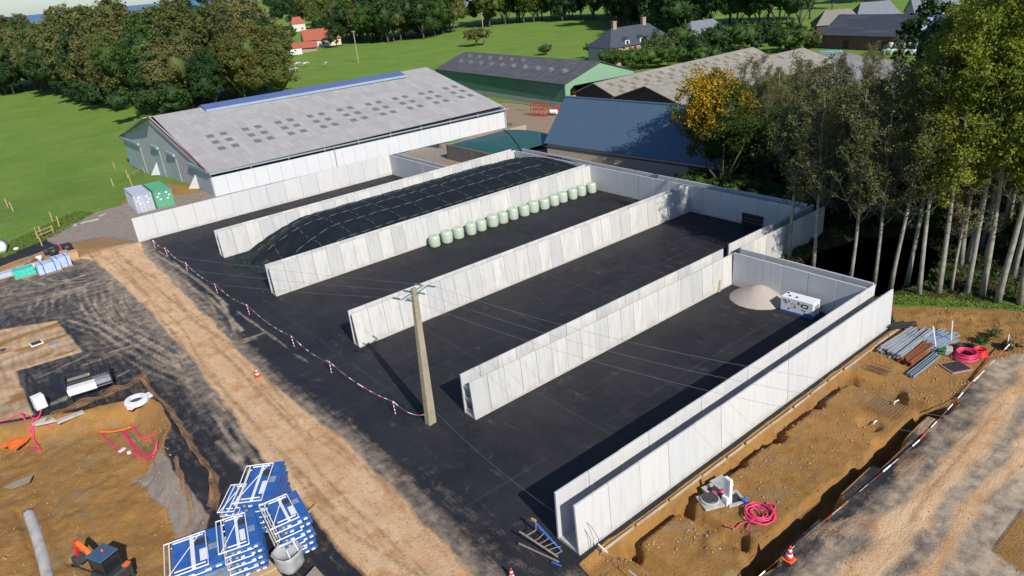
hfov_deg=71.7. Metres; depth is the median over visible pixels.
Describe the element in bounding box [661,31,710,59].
shrub
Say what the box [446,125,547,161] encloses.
old bunker silo
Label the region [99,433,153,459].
pink conduit
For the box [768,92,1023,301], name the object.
woodland floor
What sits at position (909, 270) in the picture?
grove tree
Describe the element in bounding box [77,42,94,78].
broadleaf tree
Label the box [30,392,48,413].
cable cabinet
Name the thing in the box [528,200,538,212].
wrapped bale
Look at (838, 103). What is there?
bare tree
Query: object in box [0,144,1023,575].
asphalt yard
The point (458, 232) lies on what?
wrapped bale
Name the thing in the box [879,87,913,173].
bare tree
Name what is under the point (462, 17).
broadleaf tree
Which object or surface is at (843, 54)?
bare tree
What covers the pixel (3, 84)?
broadleaf tree
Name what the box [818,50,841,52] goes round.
tarpaulin stack
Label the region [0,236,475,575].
dirt track
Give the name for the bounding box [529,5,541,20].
broadleaf tree
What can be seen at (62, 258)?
panel stack
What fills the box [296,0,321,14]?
broadleaf tree
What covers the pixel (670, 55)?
shrub
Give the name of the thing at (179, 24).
broadleaf tree
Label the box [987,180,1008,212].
understorey tree
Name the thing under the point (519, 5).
broadleaf tree
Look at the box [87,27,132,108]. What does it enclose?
broadleaf tree
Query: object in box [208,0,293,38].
broadleaf tree
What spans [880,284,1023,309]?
rough grass
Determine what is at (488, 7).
broadleaf tree
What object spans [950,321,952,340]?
stake
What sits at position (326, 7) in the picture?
broadleaf tree
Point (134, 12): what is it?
broadleaf tree
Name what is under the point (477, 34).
field tree
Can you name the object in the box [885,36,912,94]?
bare tree
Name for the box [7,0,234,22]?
sea
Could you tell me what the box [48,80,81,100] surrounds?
shrub
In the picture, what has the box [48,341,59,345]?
manhole cover
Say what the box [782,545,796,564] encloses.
traffic cone
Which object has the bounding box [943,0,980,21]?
grove tree
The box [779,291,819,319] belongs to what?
generator
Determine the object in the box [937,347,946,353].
green strap
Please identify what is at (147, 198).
door
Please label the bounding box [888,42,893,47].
wrapped bale
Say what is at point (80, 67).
broadleaf tree
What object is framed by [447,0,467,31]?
broadleaf tree
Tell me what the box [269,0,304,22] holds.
broadleaf tree
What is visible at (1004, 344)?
shrub
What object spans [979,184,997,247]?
grove tree
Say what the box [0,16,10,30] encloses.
broadleaf tree
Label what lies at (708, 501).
manhole cover
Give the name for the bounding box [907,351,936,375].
steel beam
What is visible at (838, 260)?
pond
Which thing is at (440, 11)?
broadleaf tree
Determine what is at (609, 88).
farm shed
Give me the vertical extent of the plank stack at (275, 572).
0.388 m
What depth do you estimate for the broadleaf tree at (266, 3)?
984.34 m
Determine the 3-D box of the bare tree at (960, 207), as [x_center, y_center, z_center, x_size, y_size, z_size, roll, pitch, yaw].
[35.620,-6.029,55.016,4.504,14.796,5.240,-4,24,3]
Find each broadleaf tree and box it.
[0,12,30,32]
[0,15,14,35]
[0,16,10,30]
[0,29,26,91]
[0,29,43,90]
[0,56,13,94]
[0,62,22,94]
[1,24,39,86]
[2,34,49,88]
[9,30,57,93]
[9,52,52,90]
[18,41,63,94]
[22,22,39,36]
[25,74,49,85]
[26,27,64,89]
[34,46,44,62]
[35,43,73,95]
[37,1,66,40]
[37,7,93,70]
[40,55,50,75]
[44,55,64,80]
[47,10,71,34]
[52,27,74,69]
[56,23,77,74]
[59,52,93,82]
[62,26,93,83]
[63,1,133,48]
[68,5,136,30]
[69,14,96,79]
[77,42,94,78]
[82,35,103,93]
[83,0,134,94]
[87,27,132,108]
[87,35,112,57]
[89,30,134,85]
[97,11,157,85]
[112,37,132,72]
[113,16,144,46]
[115,16,157,62]
[117,8,142,31]
[123,44,159,96]
[125,51,136,87]
[131,0,240,103]
[135,0,232,98]
[137,4,190,89]
[138,36,207,108]
[142,7,163,23]
[146,0,206,103]
[155,22,212,50]
[183,44,229,102]
[195,1,244,23]
[204,2,242,97]
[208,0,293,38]
[211,18,300,94]
[212,28,270,96]
[215,78,251,95]
[218,18,257,96]
[232,16,292,90]
[237,10,262,90]
[242,5,282,33]
[261,0,273,6]
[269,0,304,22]
[286,25,296,37]
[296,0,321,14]
[303,3,317,21]
[310,19,322,28]
[316,8,328,25]
[317,0,326,12]
[322,18,346,46]
[323,0,341,37]
[323,0,352,40]
[324,1,346,39]
[331,0,372,42]
[335,20,360,39]
[342,0,374,39]
[345,2,373,42]
[350,5,375,42]
[357,0,380,40]
[363,2,387,41]
[365,0,404,42]
[370,0,405,41]
[373,26,398,39]
[387,0,407,40]
[398,0,433,39]
[400,19,421,37]
[418,0,452,36]
[433,18,443,35]
[439,0,452,33]
[442,0,464,33]
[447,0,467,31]
[451,0,466,29]
[452,0,467,27]
[464,0,496,25]
[472,0,505,26]
[498,0,515,24]
[511,0,529,22]
[512,2,523,21]
[523,0,546,21]
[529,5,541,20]
[538,0,554,17]
[546,0,554,20]
[546,0,584,20]
[568,0,584,18]
[581,0,598,19]
[585,4,601,10]
[599,0,618,22]
[602,1,626,24]
[609,0,630,25]
[613,0,638,24]
[614,8,631,22]
[617,0,638,17]
[622,13,638,21]
[630,0,662,30]
[638,0,665,32]
[652,0,713,28]
[656,0,714,19]
[660,0,701,26]
[707,0,726,18]
[712,7,734,22]
[713,1,762,24]
[720,0,749,23]
[730,0,771,22]
[747,0,809,24]
[786,0,814,25]
[795,0,815,24]
[807,0,816,18]
[889,0,972,78]
[922,22,949,61]
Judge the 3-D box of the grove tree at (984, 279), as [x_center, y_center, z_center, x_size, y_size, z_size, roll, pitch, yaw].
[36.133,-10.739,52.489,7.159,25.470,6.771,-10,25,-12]
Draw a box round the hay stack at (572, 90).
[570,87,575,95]
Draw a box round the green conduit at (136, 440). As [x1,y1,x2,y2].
[129,432,147,450]
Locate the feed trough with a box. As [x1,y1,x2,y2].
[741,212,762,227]
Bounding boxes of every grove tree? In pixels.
[895,31,962,286]
[907,5,967,229]
[910,8,994,294]
[928,0,1023,293]
[939,0,986,238]
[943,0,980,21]
[954,0,1023,294]
[954,0,1023,296]
[957,0,1022,265]
[964,43,1012,261]
[979,127,1014,264]
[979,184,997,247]
[986,108,1023,304]
[993,80,1023,303]
[998,176,1013,249]
[1007,150,1023,277]
[1008,178,1017,223]
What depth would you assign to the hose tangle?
37.39 m
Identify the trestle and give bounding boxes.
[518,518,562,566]
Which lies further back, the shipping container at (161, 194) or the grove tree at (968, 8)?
the shipping container at (161, 194)
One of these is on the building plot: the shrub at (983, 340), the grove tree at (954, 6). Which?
the shrub at (983, 340)
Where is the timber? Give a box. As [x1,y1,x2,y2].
[308,503,316,512]
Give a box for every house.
[289,16,305,31]
[300,28,340,46]
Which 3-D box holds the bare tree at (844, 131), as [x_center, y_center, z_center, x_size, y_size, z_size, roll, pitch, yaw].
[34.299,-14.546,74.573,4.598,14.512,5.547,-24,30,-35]
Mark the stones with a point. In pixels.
(703, 534)
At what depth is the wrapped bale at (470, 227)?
80.02 m
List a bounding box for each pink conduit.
[0,413,53,429]
[21,413,39,434]
[28,443,41,451]
[31,409,42,447]
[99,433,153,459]
[121,431,153,457]
[124,430,157,455]
[130,425,154,439]
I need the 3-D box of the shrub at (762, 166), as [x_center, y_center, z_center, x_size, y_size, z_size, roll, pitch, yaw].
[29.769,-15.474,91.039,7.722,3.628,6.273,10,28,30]
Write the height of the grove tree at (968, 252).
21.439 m
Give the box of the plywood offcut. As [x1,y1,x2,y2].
[3,475,32,488]
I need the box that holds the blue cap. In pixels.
[742,497,747,503]
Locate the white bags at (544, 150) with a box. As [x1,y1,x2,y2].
[533,147,547,152]
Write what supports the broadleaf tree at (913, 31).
on the woodland floor
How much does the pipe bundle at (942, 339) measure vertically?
0.314 m
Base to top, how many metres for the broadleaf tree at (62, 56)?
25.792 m
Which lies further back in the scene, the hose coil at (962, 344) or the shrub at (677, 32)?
the shrub at (677, 32)
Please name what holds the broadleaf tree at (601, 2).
on the grass field
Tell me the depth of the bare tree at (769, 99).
106.96 m
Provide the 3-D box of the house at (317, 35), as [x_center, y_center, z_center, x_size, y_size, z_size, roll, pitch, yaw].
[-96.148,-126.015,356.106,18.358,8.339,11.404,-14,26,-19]
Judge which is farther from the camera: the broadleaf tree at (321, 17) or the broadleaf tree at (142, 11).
the broadleaf tree at (321, 17)
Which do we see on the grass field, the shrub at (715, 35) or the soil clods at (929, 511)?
the shrub at (715, 35)
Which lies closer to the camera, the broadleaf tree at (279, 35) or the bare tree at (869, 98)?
the bare tree at (869, 98)
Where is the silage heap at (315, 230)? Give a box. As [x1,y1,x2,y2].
[234,155,580,277]
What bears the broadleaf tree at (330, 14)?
on the grass field
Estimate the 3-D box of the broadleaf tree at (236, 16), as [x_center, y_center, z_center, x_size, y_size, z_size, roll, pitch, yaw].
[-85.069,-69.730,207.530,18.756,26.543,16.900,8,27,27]
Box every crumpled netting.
[232,252,257,266]
[248,259,271,272]
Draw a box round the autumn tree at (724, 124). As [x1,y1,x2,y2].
[666,61,824,179]
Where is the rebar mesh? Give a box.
[866,393,915,419]
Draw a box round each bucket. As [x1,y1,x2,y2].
[35,255,42,260]
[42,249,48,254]
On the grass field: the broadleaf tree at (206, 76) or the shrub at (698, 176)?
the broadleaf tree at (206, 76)
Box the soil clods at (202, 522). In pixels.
[0,404,207,575]
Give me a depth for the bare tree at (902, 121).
69.96 m
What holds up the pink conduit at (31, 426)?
on the excavation soil
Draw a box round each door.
[119,136,147,172]
[134,195,145,211]
[142,193,154,209]
[149,144,166,176]
[154,191,165,207]
[162,189,173,205]
[164,151,181,180]
[186,162,215,196]
[842,41,847,49]
[881,42,890,50]
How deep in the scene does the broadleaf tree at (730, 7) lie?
237.03 m
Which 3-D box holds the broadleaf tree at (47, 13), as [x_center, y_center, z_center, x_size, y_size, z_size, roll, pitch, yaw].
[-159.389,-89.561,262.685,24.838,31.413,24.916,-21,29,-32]
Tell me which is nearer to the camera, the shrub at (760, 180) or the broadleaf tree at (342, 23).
the shrub at (760, 180)
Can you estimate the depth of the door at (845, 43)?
190.14 m
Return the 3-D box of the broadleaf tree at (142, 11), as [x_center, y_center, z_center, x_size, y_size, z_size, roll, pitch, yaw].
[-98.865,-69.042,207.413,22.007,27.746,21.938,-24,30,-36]
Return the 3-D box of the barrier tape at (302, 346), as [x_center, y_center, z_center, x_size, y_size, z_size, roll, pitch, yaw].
[-24.734,1.592,65.828,0.888,0.594,55.344,-24,30,-36]
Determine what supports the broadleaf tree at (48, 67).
on the grass field
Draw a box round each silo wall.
[131,154,391,241]
[214,149,515,257]
[265,165,590,295]
[348,184,689,347]
[389,153,446,177]
[460,249,732,419]
[515,148,806,227]
[554,284,893,554]
[728,204,824,258]
[732,248,873,313]
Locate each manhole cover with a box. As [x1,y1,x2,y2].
[29,339,43,346]
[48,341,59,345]
[696,492,724,510]
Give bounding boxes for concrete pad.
[32,415,56,425]
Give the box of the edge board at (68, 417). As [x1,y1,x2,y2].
[56,410,83,423]
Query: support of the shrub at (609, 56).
on the grass field
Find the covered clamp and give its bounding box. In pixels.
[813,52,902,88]
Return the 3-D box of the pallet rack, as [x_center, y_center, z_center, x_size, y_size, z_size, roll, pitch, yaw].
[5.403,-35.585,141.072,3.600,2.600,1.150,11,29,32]
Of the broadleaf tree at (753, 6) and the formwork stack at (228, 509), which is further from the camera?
the broadleaf tree at (753, 6)
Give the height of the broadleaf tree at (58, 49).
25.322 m
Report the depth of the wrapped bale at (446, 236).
78.20 m
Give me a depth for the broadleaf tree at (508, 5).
382.12 m
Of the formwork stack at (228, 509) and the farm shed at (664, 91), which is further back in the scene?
the farm shed at (664, 91)
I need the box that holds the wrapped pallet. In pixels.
[11,264,36,279]
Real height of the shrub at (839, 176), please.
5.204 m
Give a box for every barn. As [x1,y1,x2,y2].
[119,67,508,196]
[434,52,635,106]
[543,96,764,179]
[853,0,900,13]
[903,0,959,13]
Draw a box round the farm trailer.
[550,106,559,113]
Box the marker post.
[722,476,732,506]
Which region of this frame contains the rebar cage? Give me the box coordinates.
[866,362,891,375]
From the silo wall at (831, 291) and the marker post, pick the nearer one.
the marker post
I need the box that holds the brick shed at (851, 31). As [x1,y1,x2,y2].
[821,14,947,50]
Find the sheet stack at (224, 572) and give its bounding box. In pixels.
[204,561,242,575]
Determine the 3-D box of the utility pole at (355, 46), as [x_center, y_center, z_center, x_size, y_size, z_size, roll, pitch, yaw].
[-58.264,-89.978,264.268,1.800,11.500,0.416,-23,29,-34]
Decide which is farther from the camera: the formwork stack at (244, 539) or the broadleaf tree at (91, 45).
the broadleaf tree at (91, 45)
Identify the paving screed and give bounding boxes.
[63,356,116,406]
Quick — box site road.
[762,351,1023,575]
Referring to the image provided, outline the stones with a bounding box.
[596,308,1022,571]
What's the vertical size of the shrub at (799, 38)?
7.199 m
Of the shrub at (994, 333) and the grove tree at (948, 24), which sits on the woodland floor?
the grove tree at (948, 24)
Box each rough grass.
[0,210,94,258]
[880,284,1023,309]
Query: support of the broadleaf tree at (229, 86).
on the grass field
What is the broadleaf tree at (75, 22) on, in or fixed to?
on the grass field
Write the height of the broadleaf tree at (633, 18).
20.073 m
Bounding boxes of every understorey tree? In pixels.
[808,104,824,169]
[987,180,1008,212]
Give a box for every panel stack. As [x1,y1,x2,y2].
[0,270,12,279]
[34,258,62,275]
[50,252,72,267]
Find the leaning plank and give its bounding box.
[718,280,721,291]
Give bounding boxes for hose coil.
[952,347,978,362]
[955,342,974,352]
[973,346,987,357]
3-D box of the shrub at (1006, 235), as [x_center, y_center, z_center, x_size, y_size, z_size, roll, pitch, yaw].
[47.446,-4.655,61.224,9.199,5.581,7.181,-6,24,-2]
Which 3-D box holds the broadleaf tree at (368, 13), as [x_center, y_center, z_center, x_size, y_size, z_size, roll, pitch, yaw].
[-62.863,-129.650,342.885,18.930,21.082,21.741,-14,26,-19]
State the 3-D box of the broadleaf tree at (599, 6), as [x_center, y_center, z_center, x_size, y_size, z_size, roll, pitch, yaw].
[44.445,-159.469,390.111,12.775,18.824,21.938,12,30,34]
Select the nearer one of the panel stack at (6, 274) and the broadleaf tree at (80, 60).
the panel stack at (6, 274)
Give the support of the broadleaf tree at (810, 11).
on the grass field
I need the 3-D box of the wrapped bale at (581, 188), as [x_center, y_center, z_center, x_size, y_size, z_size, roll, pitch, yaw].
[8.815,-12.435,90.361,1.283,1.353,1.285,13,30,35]
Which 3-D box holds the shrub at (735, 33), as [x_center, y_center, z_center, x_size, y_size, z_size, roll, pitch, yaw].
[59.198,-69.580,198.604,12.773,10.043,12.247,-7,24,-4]
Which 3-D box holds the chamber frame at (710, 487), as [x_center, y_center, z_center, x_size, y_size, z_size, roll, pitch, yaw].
[11.228,11.312,39.642,0.900,0.160,0.900,-15,26,-21]
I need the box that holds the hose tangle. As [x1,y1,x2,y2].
[728,502,775,533]
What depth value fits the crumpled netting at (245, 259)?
78.30 m
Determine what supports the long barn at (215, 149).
on the grass field
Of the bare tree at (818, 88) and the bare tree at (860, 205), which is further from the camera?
the bare tree at (818, 88)
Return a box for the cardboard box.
[63,249,79,260]
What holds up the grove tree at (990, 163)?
on the woodland floor
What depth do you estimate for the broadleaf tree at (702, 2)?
245.08 m
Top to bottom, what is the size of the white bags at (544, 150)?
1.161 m
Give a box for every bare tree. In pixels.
[735,59,760,94]
[746,51,778,116]
[758,61,783,112]
[762,67,794,129]
[767,49,840,257]
[783,62,860,266]
[785,58,811,118]
[796,59,815,101]
[808,68,829,106]
[811,89,845,195]
[816,78,870,211]
[819,93,858,210]
[825,102,854,214]
[826,77,902,276]
[827,50,848,97]
[830,56,855,112]
[840,105,877,219]
[842,70,873,169]
[845,73,891,205]
[846,56,936,287]
[857,44,890,98]
[858,93,899,220]
[859,41,880,86]
[860,69,900,214]
[871,45,964,290]
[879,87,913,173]
[880,91,916,206]
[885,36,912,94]
[897,72,942,202]
[936,117,1007,289]
[970,124,1019,258]
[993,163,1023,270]
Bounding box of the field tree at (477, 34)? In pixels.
[462,27,492,45]
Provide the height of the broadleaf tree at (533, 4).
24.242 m
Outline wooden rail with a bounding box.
[35,225,53,238]
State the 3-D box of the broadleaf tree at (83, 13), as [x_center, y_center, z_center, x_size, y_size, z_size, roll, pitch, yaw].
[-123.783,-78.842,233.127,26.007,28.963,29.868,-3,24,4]
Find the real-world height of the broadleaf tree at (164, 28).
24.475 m
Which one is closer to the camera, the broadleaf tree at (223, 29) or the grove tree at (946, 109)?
the grove tree at (946, 109)
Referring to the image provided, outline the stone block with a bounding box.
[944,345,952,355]
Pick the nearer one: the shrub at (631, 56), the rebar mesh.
the rebar mesh
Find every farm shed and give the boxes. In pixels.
[573,47,769,98]
[612,48,835,103]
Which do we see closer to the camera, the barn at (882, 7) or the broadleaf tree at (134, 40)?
the broadleaf tree at (134, 40)
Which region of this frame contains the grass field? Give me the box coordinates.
[0,0,1023,310]
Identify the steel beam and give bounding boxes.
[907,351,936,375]
[910,354,939,377]
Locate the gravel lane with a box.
[44,146,446,243]
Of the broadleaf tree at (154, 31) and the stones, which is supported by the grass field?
the broadleaf tree at (154, 31)
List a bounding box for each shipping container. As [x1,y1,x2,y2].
[124,185,155,212]
[143,181,174,208]
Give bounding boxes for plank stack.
[249,559,276,575]
[265,569,281,575]
[306,566,322,575]
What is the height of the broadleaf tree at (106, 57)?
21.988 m
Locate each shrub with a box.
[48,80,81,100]
[68,80,110,107]
[74,92,102,104]
[103,86,131,109]
[105,81,193,113]
[133,85,166,112]
[538,43,551,53]
[593,47,622,64]
[613,45,646,68]
[636,42,660,68]
[641,33,679,63]
[643,22,692,48]
[654,43,692,65]
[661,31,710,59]
[674,169,708,182]
[681,24,727,54]
[681,174,737,186]
[688,166,714,181]
[690,44,722,60]
[700,20,752,53]
[709,162,758,179]
[720,174,764,193]
[725,43,745,51]
[732,19,761,45]
[744,176,776,190]
[745,178,786,199]
[746,24,778,47]
[747,150,772,173]
[756,18,803,40]
[756,155,785,177]
[761,149,795,177]
[762,26,795,52]
[762,96,805,112]
[765,185,822,198]
[768,71,792,98]
[776,26,811,49]
[777,86,812,97]
[783,186,830,215]
[791,27,822,47]
[797,166,847,196]
[808,167,908,216]
[851,184,909,213]
[873,190,987,237]
[879,161,931,189]
[963,182,1023,219]
[975,334,990,345]
[986,328,1003,338]
[996,209,1023,254]
[1000,338,1023,351]
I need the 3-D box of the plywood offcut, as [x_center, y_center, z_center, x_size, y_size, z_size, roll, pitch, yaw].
[-32.576,12.900,46.810,1.698,0.050,0.800,-23,29,-34]
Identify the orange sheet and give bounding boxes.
[0,434,34,449]
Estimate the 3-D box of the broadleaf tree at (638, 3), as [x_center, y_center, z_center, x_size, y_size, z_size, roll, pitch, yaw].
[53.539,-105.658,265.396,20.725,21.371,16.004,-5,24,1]
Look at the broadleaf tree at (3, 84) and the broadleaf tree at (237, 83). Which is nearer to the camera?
the broadleaf tree at (237, 83)
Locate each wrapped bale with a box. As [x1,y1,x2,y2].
[428,234,440,247]
[440,229,452,243]
[452,226,463,238]
[465,221,476,234]
[476,218,486,231]
[486,213,498,227]
[497,211,507,223]
[507,206,517,219]
[518,204,529,216]
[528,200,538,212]
[538,197,549,209]
[548,194,558,206]
[557,191,567,202]
[568,187,577,199]
[576,184,585,196]
[586,181,595,193]
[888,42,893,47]
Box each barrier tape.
[153,240,424,415]
[598,543,636,575]
[759,342,1011,575]
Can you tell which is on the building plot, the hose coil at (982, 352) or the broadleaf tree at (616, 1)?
the hose coil at (982, 352)
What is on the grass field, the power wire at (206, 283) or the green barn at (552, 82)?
the green barn at (552, 82)
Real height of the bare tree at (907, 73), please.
19.178 m
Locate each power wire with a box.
[0,237,401,290]
[2,251,385,297]
[6,225,411,283]
[415,301,1020,448]
[432,296,1019,426]
[437,287,1017,404]
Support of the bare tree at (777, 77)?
on the woodland floor
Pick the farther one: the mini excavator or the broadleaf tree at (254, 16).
the broadleaf tree at (254, 16)
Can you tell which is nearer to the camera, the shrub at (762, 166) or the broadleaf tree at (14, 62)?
the shrub at (762, 166)
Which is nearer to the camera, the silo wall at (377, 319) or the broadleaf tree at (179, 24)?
the silo wall at (377, 319)
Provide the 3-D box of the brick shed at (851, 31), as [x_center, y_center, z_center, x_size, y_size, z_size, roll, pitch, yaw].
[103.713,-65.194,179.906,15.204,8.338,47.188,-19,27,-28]
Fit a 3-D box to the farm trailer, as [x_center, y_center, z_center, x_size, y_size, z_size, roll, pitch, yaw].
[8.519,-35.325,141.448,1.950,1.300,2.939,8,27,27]
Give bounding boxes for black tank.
[48,243,72,255]
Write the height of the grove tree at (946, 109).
22.160 m
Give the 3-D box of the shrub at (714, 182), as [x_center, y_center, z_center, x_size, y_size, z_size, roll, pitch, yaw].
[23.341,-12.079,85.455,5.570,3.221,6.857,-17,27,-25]
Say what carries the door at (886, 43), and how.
in the brick shed at (851, 31)
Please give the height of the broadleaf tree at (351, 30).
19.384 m
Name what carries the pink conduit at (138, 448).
on the excavation soil
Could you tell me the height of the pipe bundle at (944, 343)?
0.277 m
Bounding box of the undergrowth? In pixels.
[782,219,1023,300]
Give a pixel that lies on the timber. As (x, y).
(312, 507)
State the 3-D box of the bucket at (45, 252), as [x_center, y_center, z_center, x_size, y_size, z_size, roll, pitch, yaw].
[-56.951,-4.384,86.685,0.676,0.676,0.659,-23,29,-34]
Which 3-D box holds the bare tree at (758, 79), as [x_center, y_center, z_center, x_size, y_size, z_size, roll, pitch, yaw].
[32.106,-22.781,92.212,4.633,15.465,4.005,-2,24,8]
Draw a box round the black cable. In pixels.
[71,564,91,572]
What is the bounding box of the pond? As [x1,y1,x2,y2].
[803,236,941,296]
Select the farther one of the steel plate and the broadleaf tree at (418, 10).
the broadleaf tree at (418, 10)
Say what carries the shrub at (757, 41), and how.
on the grass field
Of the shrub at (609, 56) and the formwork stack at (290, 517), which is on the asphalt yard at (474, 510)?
the formwork stack at (290, 517)
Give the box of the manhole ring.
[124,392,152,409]
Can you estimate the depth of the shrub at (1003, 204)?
69.08 m
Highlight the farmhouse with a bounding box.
[586,17,666,65]
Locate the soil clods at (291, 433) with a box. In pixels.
[105,258,448,575]
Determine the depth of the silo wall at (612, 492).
41.27 m
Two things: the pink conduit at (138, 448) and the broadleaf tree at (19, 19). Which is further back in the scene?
the broadleaf tree at (19, 19)
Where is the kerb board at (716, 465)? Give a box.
[601,329,898,552]
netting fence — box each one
[45,372,146,424]
[140,376,220,510]
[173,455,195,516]
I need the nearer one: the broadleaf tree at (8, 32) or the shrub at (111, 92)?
the shrub at (111, 92)
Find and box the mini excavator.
[71,539,135,575]
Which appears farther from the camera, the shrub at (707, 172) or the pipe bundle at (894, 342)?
the shrub at (707, 172)
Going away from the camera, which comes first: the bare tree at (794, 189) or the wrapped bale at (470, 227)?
the bare tree at (794, 189)
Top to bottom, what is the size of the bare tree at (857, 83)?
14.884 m
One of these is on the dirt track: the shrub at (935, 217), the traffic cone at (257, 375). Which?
the traffic cone at (257, 375)
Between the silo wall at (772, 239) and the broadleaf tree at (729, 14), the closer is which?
the silo wall at (772, 239)
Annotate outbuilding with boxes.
[686,19,723,35]
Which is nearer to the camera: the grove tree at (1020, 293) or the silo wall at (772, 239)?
the grove tree at (1020, 293)
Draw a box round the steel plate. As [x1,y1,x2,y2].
[939,361,972,373]
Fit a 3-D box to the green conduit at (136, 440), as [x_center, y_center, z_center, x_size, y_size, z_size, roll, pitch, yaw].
[-26.504,10.875,50.197,3.616,0.250,0.149,18,33,41]
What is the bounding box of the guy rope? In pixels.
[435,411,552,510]
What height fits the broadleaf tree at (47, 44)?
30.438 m
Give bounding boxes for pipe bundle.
[877,326,924,356]
[886,320,917,329]
[888,327,934,358]
[897,340,933,365]
[923,328,954,352]
[927,331,959,351]
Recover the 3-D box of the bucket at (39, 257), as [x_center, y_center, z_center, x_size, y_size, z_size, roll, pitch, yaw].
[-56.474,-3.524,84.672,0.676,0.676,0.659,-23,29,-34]
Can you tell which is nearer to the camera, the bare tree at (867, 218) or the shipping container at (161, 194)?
the bare tree at (867, 218)
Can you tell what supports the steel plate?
on the building plot
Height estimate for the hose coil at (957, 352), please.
0.584 m
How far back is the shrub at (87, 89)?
213.74 m
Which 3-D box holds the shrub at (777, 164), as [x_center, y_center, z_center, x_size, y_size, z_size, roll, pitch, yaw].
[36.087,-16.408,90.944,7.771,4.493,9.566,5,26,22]
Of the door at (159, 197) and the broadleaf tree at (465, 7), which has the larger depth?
the broadleaf tree at (465, 7)
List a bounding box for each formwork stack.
[163,525,228,575]
[215,509,268,575]
[217,483,246,523]
[231,461,290,532]
[258,490,317,553]
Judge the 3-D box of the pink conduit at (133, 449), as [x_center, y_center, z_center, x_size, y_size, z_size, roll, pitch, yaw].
[-26.387,10.835,49.456,6.061,0.888,0.610,16,32,39]
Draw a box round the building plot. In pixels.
[578,305,1023,575]
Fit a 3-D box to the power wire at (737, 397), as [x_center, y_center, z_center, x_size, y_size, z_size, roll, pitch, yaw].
[8.695,4.045,34.394,33.610,1.842,0.014,10,28,30]
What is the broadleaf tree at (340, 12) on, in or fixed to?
on the grass field
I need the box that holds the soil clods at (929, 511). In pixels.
[805,382,1022,575]
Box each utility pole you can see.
[353,31,358,62]
[393,283,436,425]
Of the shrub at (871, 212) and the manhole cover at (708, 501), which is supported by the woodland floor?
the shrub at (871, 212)
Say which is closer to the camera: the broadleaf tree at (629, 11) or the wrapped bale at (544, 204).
the wrapped bale at (544, 204)
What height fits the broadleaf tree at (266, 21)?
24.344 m
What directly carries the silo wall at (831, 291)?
on the asphalt yard at (474, 510)
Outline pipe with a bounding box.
[23,508,52,575]
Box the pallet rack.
[530,102,548,116]
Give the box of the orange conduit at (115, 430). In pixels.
[99,426,133,432]
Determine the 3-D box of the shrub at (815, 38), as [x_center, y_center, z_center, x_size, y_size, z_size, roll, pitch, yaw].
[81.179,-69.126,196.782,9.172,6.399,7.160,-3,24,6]
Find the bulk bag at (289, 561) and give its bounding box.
[270,539,303,575]
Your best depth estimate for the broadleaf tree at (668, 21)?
245.47 m
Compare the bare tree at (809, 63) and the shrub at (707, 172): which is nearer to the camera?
the shrub at (707, 172)
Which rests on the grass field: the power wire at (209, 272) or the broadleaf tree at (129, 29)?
the broadleaf tree at (129, 29)
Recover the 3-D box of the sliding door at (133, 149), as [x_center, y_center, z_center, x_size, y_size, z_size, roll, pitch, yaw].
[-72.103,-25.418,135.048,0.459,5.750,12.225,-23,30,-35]
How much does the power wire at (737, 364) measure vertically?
1.842 m
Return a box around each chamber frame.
[701,483,723,495]
[709,475,733,489]
[720,489,742,507]
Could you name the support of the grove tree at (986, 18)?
on the woodland floor
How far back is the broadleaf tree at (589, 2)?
361.64 m
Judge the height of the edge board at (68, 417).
0.140 m
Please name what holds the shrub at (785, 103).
on the woodland floor
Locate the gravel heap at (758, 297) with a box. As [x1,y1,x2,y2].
[730,284,780,309]
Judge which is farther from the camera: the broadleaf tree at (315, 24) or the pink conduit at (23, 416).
the broadleaf tree at (315, 24)
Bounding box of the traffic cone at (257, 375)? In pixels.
[254,368,261,378]
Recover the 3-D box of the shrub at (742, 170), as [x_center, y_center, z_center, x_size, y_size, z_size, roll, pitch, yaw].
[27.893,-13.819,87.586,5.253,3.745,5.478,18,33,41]
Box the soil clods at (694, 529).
[584,305,1023,575]
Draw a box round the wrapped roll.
[0,239,7,252]
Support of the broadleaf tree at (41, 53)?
on the grass field
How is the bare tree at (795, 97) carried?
on the woodland floor
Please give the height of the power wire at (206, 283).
1.400 m
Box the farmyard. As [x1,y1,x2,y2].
[433,101,556,165]
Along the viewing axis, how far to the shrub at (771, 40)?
193.72 m
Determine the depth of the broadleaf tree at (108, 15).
210.60 m
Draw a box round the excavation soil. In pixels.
[0,397,210,575]
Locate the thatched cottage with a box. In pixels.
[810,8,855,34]

